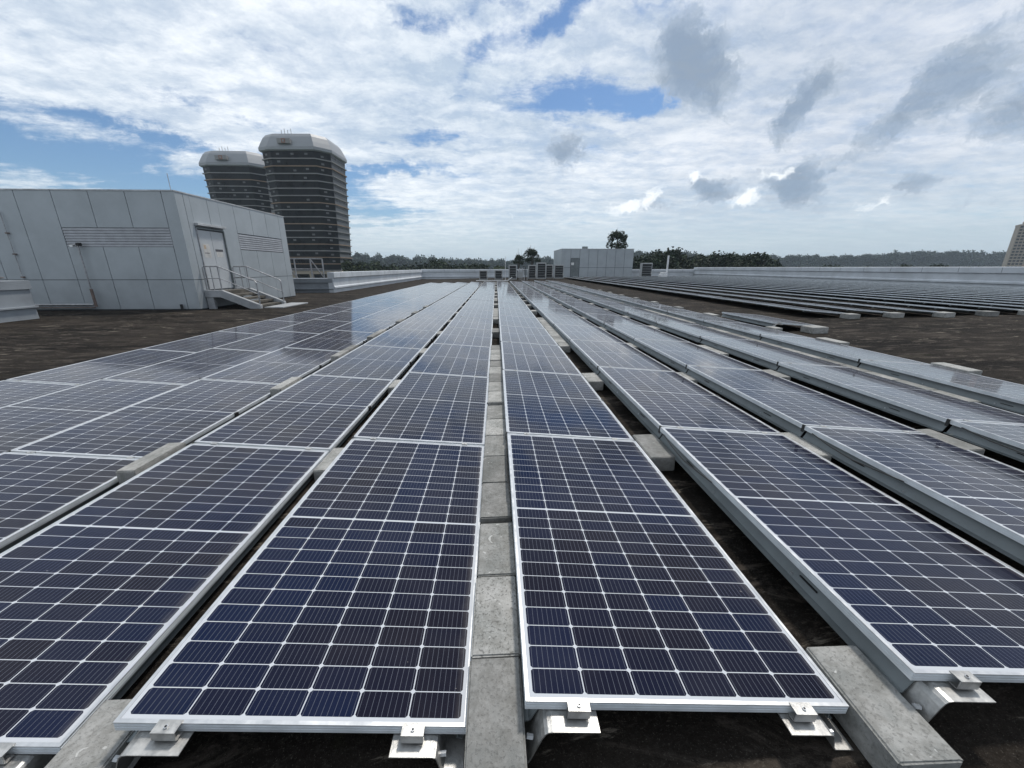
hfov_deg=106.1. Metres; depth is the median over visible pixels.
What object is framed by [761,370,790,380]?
concrete block
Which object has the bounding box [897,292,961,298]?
solar panel
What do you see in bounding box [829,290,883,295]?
solar panel
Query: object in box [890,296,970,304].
solar panel
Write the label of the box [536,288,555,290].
solar panel
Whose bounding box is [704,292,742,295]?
solar panel
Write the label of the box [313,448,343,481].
concrete block
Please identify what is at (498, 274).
condenser unit
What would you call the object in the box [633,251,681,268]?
tree
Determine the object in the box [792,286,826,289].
solar panel
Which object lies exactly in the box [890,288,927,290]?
solar panel
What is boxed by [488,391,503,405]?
concrete block
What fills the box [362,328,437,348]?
solar panel
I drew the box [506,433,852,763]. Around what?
solar panel
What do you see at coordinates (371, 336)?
concrete block
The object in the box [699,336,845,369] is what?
solar panel
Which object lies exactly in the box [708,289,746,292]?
solar panel
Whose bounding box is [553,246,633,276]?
plant house
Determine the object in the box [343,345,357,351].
concrete block
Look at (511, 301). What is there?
solar panel
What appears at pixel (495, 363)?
concrete block
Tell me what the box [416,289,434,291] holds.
solar panel
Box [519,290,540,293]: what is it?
solar panel
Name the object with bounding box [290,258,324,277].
tubular railing
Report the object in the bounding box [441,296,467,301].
solar panel
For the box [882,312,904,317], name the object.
concrete block
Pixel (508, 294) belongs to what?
solar panel
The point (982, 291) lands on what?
solar panel
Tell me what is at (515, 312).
solar panel
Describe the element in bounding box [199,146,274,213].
office tower
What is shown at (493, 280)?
cable tray
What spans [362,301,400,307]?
solar panel
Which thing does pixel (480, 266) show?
tree
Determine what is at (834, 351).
solar panel
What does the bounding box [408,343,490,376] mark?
solar panel
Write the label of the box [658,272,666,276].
white box
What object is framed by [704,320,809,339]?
solar panel
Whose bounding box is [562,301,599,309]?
solar panel
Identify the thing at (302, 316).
solar panel
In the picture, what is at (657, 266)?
tree
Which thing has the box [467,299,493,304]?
solar panel
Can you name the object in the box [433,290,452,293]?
solar panel
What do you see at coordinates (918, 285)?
solar panel
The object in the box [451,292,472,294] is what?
solar panel
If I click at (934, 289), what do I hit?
solar panel
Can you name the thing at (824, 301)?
solar panel
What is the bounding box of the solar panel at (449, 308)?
[424,304,460,311]
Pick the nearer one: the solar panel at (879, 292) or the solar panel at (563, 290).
the solar panel at (879, 292)
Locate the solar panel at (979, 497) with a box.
[803,426,1023,565]
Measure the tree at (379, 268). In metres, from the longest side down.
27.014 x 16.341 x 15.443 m
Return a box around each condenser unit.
[479,270,487,279]
[494,270,502,279]
[509,265,516,279]
[528,265,535,279]
[536,263,545,279]
[546,265,552,278]
[553,265,563,279]
[639,263,652,276]
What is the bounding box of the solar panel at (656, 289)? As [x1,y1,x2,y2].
[646,288,671,290]
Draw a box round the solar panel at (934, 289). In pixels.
[912,288,954,290]
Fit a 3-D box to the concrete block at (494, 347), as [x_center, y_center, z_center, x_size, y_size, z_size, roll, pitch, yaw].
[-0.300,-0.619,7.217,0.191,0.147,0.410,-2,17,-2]
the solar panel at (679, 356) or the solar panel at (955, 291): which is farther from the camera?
the solar panel at (955, 291)
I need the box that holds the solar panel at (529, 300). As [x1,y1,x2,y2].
[527,298,557,304]
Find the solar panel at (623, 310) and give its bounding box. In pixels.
[608,305,661,315]
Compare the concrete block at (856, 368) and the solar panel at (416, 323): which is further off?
the solar panel at (416, 323)
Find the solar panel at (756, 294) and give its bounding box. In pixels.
[730,291,776,295]
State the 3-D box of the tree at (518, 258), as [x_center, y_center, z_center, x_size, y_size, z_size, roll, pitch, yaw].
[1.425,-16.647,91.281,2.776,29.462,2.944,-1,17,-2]
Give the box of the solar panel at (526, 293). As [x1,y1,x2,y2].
[521,292,543,296]
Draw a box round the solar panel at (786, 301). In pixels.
[759,298,823,304]
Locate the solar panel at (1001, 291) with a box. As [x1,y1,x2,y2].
[974,289,1023,292]
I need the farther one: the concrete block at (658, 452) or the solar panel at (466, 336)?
the solar panel at (466, 336)
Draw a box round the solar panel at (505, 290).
[497,289,514,291]
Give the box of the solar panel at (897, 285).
[880,284,914,286]
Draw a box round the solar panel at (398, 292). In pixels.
[387,291,407,293]
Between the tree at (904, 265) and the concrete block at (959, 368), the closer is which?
the concrete block at (959, 368)
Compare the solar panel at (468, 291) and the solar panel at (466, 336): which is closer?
the solar panel at (466, 336)
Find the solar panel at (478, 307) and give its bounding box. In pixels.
[461,303,493,310]
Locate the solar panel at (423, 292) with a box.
[410,290,429,293]
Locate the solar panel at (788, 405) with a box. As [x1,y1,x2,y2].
[687,365,920,436]
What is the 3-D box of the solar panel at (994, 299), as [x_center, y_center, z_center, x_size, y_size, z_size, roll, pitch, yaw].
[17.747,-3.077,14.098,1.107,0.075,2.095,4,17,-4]
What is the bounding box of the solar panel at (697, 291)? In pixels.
[683,289,716,292]
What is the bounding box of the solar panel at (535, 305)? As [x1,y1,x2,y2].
[531,302,565,309]
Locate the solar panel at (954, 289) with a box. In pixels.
[929,287,977,290]
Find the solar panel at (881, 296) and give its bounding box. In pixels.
[843,293,906,299]
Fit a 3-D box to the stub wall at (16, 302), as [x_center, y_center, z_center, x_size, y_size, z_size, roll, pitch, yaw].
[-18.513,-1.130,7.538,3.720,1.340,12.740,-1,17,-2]
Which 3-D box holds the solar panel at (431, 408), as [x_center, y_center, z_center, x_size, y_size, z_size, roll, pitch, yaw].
[-0.822,0.236,4.269,1.125,0.135,2.132,4,17,-4]
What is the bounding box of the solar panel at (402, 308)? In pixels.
[382,305,422,312]
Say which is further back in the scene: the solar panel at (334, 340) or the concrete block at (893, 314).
the concrete block at (893, 314)
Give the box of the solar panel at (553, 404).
[502,370,633,444]
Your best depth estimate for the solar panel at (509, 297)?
18.39 m
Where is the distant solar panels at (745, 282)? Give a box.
[546,276,980,311]
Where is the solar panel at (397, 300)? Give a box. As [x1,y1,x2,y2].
[380,298,410,302]
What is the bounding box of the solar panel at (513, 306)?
[498,303,529,309]
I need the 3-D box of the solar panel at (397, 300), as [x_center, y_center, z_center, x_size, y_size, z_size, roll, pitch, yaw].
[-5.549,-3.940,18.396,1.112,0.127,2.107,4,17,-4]
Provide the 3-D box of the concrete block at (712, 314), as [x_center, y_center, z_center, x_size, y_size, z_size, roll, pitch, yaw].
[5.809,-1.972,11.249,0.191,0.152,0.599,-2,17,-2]
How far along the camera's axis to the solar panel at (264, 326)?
10.20 m
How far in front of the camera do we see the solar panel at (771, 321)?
9.74 m
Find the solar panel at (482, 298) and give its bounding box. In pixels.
[470,296,493,300]
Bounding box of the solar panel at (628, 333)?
[605,323,688,343]
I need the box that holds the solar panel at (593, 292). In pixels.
[587,291,616,294]
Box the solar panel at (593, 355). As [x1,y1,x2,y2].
[570,339,674,373]
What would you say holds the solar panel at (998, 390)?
on the roof deck
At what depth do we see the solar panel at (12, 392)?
5.01 m
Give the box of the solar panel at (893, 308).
[842,302,938,313]
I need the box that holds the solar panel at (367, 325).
[330,318,395,332]
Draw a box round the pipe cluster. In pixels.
[517,266,528,279]
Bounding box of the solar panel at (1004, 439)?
[943,420,1023,462]
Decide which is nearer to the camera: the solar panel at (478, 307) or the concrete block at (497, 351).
the concrete block at (497, 351)
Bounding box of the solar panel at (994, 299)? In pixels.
[951,296,1023,302]
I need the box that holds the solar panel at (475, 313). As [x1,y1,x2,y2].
[456,309,492,318]
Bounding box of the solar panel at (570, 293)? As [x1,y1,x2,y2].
[566,291,591,295]
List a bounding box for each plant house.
[0,174,295,310]
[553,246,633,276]
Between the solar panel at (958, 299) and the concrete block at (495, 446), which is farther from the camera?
the solar panel at (958, 299)
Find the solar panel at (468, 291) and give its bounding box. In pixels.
[455,290,474,292]
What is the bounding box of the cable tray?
[476,277,511,280]
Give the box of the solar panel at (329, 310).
[304,306,350,313]
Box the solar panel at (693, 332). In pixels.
[655,322,748,341]
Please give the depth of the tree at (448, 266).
127.03 m
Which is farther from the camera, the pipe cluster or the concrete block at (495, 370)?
the pipe cluster
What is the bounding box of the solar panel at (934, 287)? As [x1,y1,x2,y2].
[915,286,956,288]
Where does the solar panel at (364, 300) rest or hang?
on the roof deck
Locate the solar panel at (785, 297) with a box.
[759,294,805,299]
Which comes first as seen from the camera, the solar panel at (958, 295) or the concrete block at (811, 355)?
the concrete block at (811, 355)
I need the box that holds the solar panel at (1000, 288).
[975,287,1023,289]
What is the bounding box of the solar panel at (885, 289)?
[867,288,902,290]
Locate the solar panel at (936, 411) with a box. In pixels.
[776,362,1023,431]
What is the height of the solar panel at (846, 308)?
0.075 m
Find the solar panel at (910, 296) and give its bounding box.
[868,292,928,298]
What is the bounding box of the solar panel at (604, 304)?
[593,300,637,308]
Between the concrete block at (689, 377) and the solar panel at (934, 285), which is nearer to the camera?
the concrete block at (689, 377)
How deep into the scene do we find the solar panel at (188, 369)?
5.99 m
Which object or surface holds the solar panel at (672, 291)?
on the roof deck
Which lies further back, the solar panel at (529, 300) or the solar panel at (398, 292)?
the solar panel at (398, 292)
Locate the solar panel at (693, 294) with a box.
[677,292,719,296]
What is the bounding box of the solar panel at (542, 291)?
[539,290,560,293]
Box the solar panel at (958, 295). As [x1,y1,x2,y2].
[926,292,991,297]
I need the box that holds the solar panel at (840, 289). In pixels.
[823,288,859,291]
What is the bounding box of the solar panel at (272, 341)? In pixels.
[214,330,317,351]
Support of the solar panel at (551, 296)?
on the roof deck
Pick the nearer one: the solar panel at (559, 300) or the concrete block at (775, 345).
the concrete block at (775, 345)
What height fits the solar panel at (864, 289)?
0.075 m
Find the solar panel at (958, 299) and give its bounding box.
[918,296,997,303]
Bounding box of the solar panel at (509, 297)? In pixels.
[498,295,521,299]
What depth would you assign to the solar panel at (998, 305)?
11.92 m
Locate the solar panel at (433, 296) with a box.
[419,294,444,299]
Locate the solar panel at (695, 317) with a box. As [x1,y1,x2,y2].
[668,311,742,324]
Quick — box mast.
[666,255,669,273]
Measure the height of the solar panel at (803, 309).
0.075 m
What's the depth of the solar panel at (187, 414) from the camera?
3.81 m
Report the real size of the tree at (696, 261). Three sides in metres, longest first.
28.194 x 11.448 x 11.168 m
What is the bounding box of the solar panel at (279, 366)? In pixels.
[200,347,338,383]
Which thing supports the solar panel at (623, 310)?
on the roof deck
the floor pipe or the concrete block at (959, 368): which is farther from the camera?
the floor pipe
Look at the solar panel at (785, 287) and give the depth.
22.16 m
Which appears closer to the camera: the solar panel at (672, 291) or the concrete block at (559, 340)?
the concrete block at (559, 340)
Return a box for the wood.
[351,248,1006,268]
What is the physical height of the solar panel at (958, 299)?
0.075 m
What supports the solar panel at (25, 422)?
on the roof deck
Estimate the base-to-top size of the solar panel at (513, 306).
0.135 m
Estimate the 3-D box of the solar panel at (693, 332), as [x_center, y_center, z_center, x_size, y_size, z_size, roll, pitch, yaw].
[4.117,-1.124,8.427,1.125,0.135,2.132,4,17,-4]
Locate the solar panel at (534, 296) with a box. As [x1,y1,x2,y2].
[524,295,550,299]
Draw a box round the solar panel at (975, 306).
[914,301,1023,310]
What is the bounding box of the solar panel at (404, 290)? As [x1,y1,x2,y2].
[396,289,414,291]
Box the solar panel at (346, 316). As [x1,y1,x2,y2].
[316,311,370,321]
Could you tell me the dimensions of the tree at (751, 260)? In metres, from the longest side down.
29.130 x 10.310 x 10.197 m
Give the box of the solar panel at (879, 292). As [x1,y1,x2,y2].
[854,290,903,294]
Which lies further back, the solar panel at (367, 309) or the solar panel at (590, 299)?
the solar panel at (590, 299)
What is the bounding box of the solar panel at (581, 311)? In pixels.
[572,306,620,316]
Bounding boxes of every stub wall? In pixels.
[0,280,38,322]
[293,278,331,292]
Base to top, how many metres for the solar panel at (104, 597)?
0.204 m
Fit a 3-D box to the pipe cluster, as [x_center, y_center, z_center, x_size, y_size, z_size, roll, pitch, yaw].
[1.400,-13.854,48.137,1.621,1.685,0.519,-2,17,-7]
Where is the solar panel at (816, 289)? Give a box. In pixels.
[799,288,842,292]
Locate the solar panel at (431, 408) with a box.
[351,372,488,445]
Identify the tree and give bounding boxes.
[341,259,366,271]
[356,260,380,270]
[367,261,399,270]
[387,263,409,269]
[403,264,417,269]
[411,262,440,269]
[423,258,452,268]
[439,261,466,268]
[464,263,489,268]
[513,251,523,268]
[522,244,540,264]
[606,230,627,248]
[632,255,668,268]
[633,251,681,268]
[649,246,696,268]
[690,258,704,266]
[693,253,710,265]
[696,250,740,266]
[734,252,782,266]
[821,264,842,266]
[900,264,914,266]
[927,263,948,266]
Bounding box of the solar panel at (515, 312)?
[499,308,535,317]
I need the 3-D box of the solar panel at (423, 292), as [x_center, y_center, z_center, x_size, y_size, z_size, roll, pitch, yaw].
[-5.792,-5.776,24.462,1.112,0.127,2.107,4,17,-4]
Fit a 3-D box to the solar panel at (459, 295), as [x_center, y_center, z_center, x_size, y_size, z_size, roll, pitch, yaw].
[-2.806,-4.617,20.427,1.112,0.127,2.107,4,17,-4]
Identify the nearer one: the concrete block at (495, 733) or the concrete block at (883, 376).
the concrete block at (495, 733)
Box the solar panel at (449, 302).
[434,300,463,305]
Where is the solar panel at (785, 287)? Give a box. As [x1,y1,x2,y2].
[771,286,801,289]
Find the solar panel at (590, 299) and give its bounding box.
[582,296,616,302]
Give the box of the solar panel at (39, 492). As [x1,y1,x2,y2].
[0,452,137,553]
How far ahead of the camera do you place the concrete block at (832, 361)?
5.75 m
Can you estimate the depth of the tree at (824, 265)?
159.59 m
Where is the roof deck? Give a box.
[0,277,1023,767]
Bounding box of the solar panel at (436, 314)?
[411,309,454,319]
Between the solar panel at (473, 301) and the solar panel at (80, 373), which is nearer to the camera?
the solar panel at (80, 373)
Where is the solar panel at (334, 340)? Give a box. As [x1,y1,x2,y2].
[285,330,372,350]
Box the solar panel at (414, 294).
[401,292,424,295]
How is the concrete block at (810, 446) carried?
on the roof deck
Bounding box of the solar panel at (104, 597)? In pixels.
[0,443,328,767]
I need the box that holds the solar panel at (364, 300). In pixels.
[348,298,380,302]
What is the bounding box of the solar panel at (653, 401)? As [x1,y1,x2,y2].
[598,366,781,437]
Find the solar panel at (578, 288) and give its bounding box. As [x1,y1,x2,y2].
[573,287,593,289]
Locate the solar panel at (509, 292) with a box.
[497,291,516,294]
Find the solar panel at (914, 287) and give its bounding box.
[894,286,934,288]
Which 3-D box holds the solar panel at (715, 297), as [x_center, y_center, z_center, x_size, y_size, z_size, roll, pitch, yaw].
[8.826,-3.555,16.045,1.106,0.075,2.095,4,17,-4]
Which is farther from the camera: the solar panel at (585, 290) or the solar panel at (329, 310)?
the solar panel at (585, 290)
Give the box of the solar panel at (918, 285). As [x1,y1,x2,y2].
[899,284,935,286]
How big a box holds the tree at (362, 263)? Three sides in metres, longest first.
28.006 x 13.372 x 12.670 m
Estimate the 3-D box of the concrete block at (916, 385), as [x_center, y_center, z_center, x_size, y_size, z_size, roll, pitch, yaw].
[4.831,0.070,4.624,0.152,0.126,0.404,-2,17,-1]
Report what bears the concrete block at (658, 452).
on the roof deck
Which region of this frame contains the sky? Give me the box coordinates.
[0,0,1023,260]
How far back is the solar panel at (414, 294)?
22.40 m
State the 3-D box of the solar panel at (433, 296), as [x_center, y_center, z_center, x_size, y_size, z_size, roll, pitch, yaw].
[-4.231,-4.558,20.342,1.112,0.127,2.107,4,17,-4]
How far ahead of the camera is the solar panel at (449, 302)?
16.27 m
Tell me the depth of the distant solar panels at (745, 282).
26.88 m
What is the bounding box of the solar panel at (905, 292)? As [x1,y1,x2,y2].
[880,290,932,294]
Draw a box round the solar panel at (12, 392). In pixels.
[0,380,77,406]
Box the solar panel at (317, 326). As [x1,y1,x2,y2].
[275,319,349,333]
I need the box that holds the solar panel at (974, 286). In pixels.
[955,286,993,287]
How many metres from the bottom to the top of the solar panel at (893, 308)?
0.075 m
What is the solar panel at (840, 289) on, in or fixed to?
on the roof deck
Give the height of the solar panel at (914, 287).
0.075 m
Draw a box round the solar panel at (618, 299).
[608,296,647,301]
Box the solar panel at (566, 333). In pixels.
[554,324,624,344]
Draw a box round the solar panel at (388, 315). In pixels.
[361,311,410,320]
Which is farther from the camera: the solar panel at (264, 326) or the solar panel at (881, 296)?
the solar panel at (881, 296)
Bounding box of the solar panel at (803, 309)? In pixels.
[762,304,842,314]
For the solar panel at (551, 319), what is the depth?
10.27 m
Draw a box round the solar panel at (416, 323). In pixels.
[392,317,447,330]
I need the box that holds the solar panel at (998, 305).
[952,301,1023,308]
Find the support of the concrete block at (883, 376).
on the roof deck
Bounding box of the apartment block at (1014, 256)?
[1001,222,1023,266]
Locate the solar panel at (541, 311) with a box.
[536,307,579,317]
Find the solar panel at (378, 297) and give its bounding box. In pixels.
[365,295,391,299]
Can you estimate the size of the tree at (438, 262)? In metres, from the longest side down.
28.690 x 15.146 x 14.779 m
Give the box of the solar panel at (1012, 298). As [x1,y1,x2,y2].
[983,296,1023,299]
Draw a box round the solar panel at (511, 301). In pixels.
[498,298,525,304]
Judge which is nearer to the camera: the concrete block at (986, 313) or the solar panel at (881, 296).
the concrete block at (986, 313)
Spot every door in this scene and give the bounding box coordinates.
[195,227,234,289]
[570,258,579,276]
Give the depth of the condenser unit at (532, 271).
48.63 m
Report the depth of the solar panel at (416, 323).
10.15 m
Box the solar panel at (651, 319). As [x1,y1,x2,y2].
[628,312,698,325]
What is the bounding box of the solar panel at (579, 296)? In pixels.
[574,294,602,298]
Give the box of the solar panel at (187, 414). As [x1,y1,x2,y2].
[6,379,277,458]
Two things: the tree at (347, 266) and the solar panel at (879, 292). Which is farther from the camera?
the tree at (347, 266)
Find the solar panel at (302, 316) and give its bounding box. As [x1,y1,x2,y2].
[270,312,329,321]
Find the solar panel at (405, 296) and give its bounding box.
[390,295,418,298]
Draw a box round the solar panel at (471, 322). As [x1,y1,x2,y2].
[446,316,492,329]
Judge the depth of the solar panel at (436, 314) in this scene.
12.19 m
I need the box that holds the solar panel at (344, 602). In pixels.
[112,438,484,767]
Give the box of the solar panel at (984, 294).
[950,292,1019,297]
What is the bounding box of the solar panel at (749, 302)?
[726,299,788,305]
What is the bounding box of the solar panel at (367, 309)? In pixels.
[344,306,387,313]
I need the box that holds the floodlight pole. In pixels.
[69,243,97,306]
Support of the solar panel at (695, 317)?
on the roof deck
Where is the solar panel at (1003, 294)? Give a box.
[978,292,1023,295]
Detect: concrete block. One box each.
[44,699,140,767]
[115,442,185,483]
[270,377,301,396]
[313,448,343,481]
[331,350,348,362]
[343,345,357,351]
[367,333,379,341]
[375,329,385,333]
[388,380,400,394]
[395,319,404,324]
[419,348,427,357]
[464,657,526,767]
[471,576,520,659]
[478,523,515,576]
[480,483,511,524]
[482,456,508,483]
[484,435,507,456]
[485,419,505,436]
[487,405,504,418]
[488,382,503,391]
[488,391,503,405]
[489,367,501,374]
[489,374,502,381]
[490,354,501,360]
[490,361,502,368]
[491,345,500,349]
[491,349,501,354]
[492,330,499,337]
[493,317,498,323]
[551,336,562,338]
[554,339,564,342]
[557,342,570,352]
[581,373,603,390]
[627,343,638,349]
[632,434,675,470]
[677,372,697,383]
[699,345,713,348]
[703,313,719,316]
[709,349,728,356]
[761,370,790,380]
[765,326,782,330]
[765,343,785,347]
[782,348,803,352]
[782,432,831,461]
[800,325,828,333]
[800,353,821,357]
[805,645,962,767]
[816,337,849,345]
[818,358,843,363]
[839,313,860,318]
[842,364,872,371]
[866,372,901,379]
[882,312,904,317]
[894,380,938,389]
[913,429,984,454]
[930,390,981,402]
[931,362,982,374]
[932,312,955,317]
[975,310,999,316]
[1017,310,1023,314]
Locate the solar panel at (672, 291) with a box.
[660,290,695,293]
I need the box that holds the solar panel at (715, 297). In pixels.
[698,295,741,300]
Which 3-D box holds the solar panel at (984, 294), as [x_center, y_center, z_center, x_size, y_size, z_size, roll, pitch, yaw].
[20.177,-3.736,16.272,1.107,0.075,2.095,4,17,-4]
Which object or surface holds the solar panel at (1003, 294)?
on the roof deck
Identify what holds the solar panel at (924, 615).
on the roof deck
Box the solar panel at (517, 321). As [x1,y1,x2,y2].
[499,315,544,328]
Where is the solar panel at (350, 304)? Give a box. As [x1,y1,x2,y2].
[330,302,368,307]
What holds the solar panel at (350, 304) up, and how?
on the roof deck
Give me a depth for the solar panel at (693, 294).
17.99 m
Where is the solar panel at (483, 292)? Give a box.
[475,291,494,294]
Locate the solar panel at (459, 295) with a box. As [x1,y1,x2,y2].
[447,294,470,297]
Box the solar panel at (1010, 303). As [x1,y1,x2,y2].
[984,300,1023,305]
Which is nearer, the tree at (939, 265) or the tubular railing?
the tubular railing
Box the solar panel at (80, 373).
[4,349,195,384]
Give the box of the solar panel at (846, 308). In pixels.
[799,303,884,313]
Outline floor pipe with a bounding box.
[35,304,95,307]
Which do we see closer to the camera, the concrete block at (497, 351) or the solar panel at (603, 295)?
the concrete block at (497, 351)
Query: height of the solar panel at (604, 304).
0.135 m
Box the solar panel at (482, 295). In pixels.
[472,293,493,296]
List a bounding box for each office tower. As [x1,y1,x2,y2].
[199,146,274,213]
[258,129,352,277]
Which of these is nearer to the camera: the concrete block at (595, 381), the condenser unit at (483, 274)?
the concrete block at (595, 381)
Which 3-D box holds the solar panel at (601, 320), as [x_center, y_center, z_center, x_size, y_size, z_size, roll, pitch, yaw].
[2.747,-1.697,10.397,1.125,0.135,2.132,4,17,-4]
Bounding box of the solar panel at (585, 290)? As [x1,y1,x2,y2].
[579,289,602,292]
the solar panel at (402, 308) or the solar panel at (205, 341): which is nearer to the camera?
the solar panel at (205, 341)
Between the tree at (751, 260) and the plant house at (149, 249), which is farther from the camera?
the tree at (751, 260)
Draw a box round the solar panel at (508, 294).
[498,293,518,296]
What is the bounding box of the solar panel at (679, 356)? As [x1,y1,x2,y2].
[634,338,760,372]
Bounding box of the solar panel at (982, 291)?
[955,290,1011,293]
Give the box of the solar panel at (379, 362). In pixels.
[310,345,421,381]
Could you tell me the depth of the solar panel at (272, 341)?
8.09 m
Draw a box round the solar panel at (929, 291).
[903,290,955,293]
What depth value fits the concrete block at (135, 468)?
3.00 m
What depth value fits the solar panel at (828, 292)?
17.95 m
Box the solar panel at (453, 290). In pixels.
[438,288,455,291]
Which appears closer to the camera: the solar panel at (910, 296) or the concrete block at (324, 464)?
the concrete block at (324, 464)
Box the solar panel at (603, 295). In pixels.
[597,293,630,297]
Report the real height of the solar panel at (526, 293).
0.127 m
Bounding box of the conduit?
[0,213,25,279]
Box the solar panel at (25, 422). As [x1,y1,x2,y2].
[0,379,182,453]
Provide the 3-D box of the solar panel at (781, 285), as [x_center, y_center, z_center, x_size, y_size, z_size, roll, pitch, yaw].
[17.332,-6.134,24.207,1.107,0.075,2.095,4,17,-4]
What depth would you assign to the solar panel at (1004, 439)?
3.12 m
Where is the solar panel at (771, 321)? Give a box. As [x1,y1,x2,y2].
[721,312,811,325]
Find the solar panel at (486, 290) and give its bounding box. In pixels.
[477,289,494,291]
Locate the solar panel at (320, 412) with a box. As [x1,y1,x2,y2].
[191,375,392,452]
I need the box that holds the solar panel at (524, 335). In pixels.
[499,325,557,344]
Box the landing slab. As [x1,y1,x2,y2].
[264,302,307,307]
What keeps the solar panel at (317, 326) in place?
on the roof deck
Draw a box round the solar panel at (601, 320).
[585,313,646,327]
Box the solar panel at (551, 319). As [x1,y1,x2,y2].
[544,314,596,328]
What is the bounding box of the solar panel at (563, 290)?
[560,289,584,292]
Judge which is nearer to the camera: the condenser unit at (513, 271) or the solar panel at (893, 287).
the solar panel at (893, 287)
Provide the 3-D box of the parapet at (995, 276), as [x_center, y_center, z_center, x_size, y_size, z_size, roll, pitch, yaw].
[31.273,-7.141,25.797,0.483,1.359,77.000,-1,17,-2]
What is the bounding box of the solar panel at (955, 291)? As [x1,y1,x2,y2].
[928,290,983,293]
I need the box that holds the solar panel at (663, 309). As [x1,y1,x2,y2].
[642,304,701,314]
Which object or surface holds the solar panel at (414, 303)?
on the roof deck
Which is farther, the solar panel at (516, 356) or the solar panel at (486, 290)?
the solar panel at (486, 290)
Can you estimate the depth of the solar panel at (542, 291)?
22.42 m
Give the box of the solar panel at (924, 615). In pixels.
[659,427,1023,721]
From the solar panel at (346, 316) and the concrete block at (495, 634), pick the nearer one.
the concrete block at (495, 634)
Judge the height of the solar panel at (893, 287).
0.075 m
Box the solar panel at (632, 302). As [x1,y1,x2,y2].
[623,300,670,307]
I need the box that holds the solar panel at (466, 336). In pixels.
[433,327,492,346]
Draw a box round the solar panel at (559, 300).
[554,297,586,303]
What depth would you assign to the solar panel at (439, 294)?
22.29 m
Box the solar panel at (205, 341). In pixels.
[141,331,259,351]
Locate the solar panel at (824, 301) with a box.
[795,298,856,304]
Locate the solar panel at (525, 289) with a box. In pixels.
[517,288,534,291]
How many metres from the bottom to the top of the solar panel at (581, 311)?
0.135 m
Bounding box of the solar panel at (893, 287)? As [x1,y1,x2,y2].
[874,286,911,288]
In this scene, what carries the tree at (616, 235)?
on the ground
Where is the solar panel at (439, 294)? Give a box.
[427,292,449,296]
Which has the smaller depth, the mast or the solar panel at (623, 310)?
the solar panel at (623, 310)
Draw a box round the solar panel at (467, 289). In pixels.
[458,288,475,290]
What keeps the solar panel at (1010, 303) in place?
on the roof deck
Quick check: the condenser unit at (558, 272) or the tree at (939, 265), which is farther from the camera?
the tree at (939, 265)
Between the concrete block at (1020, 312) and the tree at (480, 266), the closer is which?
the concrete block at (1020, 312)
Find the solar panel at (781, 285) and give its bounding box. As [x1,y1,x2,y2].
[768,284,795,287]
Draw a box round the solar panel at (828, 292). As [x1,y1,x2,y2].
[806,290,855,295]
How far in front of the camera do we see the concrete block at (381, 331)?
9.11 m
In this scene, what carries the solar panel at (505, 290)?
on the roof deck
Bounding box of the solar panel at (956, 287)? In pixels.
[936,286,978,288]
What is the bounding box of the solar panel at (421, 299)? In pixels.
[409,297,439,303]
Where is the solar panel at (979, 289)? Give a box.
[952,287,1002,290]
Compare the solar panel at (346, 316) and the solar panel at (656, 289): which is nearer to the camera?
the solar panel at (346, 316)
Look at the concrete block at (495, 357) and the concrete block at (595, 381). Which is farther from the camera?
the concrete block at (495, 357)
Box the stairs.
[202,266,285,308]
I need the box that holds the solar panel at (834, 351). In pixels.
[761,334,930,366]
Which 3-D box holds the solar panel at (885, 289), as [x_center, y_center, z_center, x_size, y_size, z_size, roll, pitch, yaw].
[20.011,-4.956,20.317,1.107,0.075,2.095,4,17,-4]
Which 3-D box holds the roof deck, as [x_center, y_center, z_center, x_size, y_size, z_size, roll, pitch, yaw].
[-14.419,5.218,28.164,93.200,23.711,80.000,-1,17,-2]
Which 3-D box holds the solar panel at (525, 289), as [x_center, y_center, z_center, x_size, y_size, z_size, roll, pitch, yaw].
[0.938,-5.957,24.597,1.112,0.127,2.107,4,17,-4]
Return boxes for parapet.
[327,270,421,292]
[421,269,694,278]
[693,267,1023,287]
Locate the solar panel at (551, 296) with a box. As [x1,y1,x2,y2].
[548,294,575,299]
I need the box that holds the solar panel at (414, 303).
[398,301,432,306]
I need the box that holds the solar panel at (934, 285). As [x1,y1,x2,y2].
[915,284,954,286]
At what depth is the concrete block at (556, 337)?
8.15 m
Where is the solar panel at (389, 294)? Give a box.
[378,293,400,296]
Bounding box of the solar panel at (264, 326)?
[221,320,301,333]
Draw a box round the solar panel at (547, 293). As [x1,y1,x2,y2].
[544,292,568,295]
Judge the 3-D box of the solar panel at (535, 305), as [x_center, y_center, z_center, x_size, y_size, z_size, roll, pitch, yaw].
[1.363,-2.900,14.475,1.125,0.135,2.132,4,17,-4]
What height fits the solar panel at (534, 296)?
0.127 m
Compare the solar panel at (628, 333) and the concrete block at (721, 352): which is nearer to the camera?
the concrete block at (721, 352)
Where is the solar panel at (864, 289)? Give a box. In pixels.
[845,288,885,291]
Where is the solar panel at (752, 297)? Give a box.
[727,294,779,299]
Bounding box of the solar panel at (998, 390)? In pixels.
[859,359,1023,414]
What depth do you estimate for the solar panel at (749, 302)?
13.95 m
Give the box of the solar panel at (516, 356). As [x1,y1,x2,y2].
[501,341,581,374]
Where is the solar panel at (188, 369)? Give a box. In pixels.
[104,348,269,384]
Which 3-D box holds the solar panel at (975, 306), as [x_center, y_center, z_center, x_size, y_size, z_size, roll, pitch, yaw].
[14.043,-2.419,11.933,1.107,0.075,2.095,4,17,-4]

